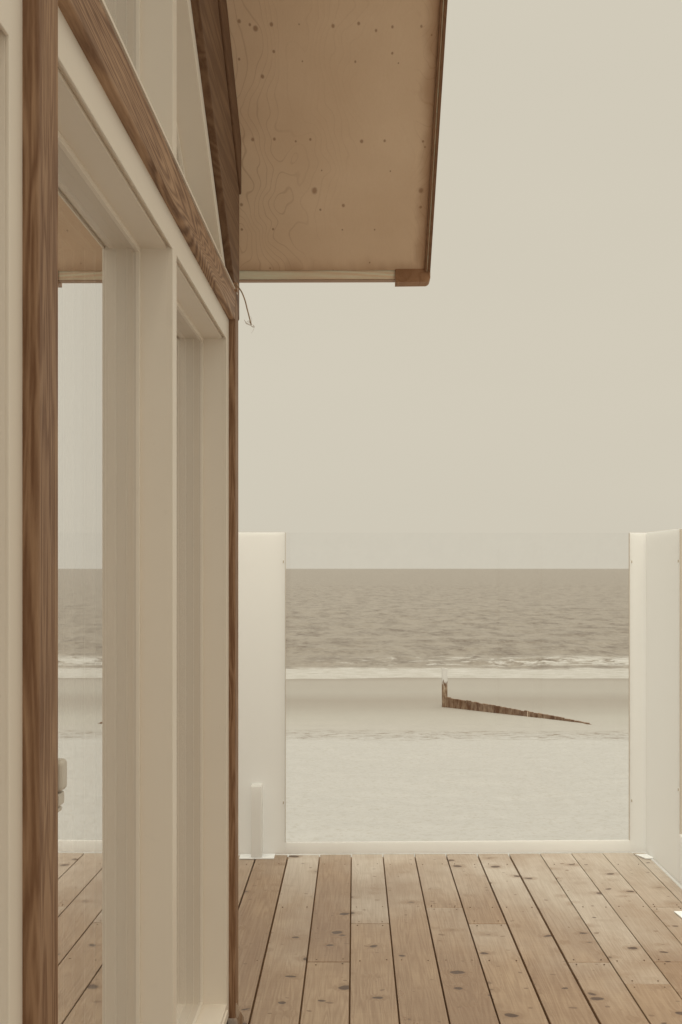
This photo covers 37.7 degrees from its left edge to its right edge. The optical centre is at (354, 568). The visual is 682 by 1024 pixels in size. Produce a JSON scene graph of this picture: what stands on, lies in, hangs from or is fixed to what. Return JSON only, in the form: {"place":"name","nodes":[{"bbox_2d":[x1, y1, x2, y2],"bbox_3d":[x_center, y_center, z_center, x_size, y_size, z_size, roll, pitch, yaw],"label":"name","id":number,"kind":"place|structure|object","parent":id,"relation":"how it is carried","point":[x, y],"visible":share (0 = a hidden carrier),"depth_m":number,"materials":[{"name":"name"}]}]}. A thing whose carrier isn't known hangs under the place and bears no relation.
{"place":"outdoors","nodes":[
{"label":"outdoors","id":0,"kind":"place"},
{"bbox_2d":[286,569,628,678],"bbox_3d":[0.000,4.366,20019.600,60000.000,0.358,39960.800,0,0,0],"label":"sea","id":1,"kind":"structure","parent":0,"point":[456,623],"depth_m":80.04,"materials":[{"name":"liquid"}]},
{"bbox_2d":[238,677,681,888],"bbox_3d":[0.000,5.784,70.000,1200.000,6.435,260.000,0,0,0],"label":"sand","id":2,"kind":"structure","parent":0,"point":[392,759],"depth_m":16.82,"materials":[{"name":"beige sand"}]},
{"bbox_2d":[0,0,447,1023],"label":"beach house","id":3,"kind":"structure","parent":2,"relation":"on","point":[172,172],"depth_m":2.09,"materials":[{"name":"white paint"}]},
{"bbox_2d":[0,0,21,1023],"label":"window","id":4,"kind":"structure","parent":3,"relation":"in","point":[10,10],"depth_m":1.13,"materials":[{"name":"white paint"}]},
{"bbox_2d":[58,7,174,1023],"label":"window","id":5,"kind":"structure","parent":3,"relation":"in","point":[116,230],"depth_m":1.86,"materials":[{"name":"white paint"}]},
{"bbox_2d":[103,0,174,155],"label":"window","id":6,"kind":"structure","parent":3,"relation":"in","point":[145,28],"depth_m":2.09,"materials":[{"name":"white paint"}]},
{"bbox_2d":[175,0,224,264],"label":"window","id":7,"kind":"structure","parent":3,"relation":"in","point":[192,147],"depth_m":2.50,"materials":[{"name":"beige glass"}]},
{"bbox_2d":[175,222,228,1023],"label":"window","id":8,"kind":"structure","parent":3,"relation":"in","point":[201,323],"depth_m":2.87,"materials":[{"name":"white paint"}]},
{"bbox_2d":[233,282,253,331],"bbox_3d":[-0.335,-0.767,2.930,0.028,0.172,0.103,0,0,-43],"label":"cable","id":9,"kind":"object","parent":3,"relation":"hanging from","point":[236,286],"visible":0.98,"depth_m":2.90,"materials":[{"name":"beige plastic"}]},
{"bbox_2d":[228,853,681,1023],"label":"deck","id":10,"kind":"structure","parent":2,"relation":"on","point":[568,938],"depth_m":3.67,"materials":[{"name":"brown wood"}]},
{"bbox_2d":[238,532,645,858],"bbox_3d":[0.396,0.593,4.739,2.032,1.531,0.087,0,0,-1],"label":"wind screen","id":11,"kind":"object","parent":10,"relation":"on","point":[261,695],"visible":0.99,"depth_m":4.75,"materials":[{"name":"white"}]},
{"bbox_2d":[636,529,681,917],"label":"wind screen","id":12,"kind":"object","parent":10,"relation":"on","point":[664,699],"visible":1,"depth_m":4.51,"materials":[{"name":"white"}]},
{"bbox_2d":[442,668,590,724],"bbox_3d":[4.021,3.488,25.923,0.206,1.400,5.484,0,0,-34],"label":"groyne","id":13,"kind":"object","parent":2,"relation":"on","point":[448,702],"visible":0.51,"depth_m":26.80,"materials":[{"name":"brown wood"}]},
{"bbox_2d":[238,0,681,568],"label":"sky","id":14,"kind":"structure","parent":0,"point":[519,407],"materials":[{"name":"beige"}]}
]}

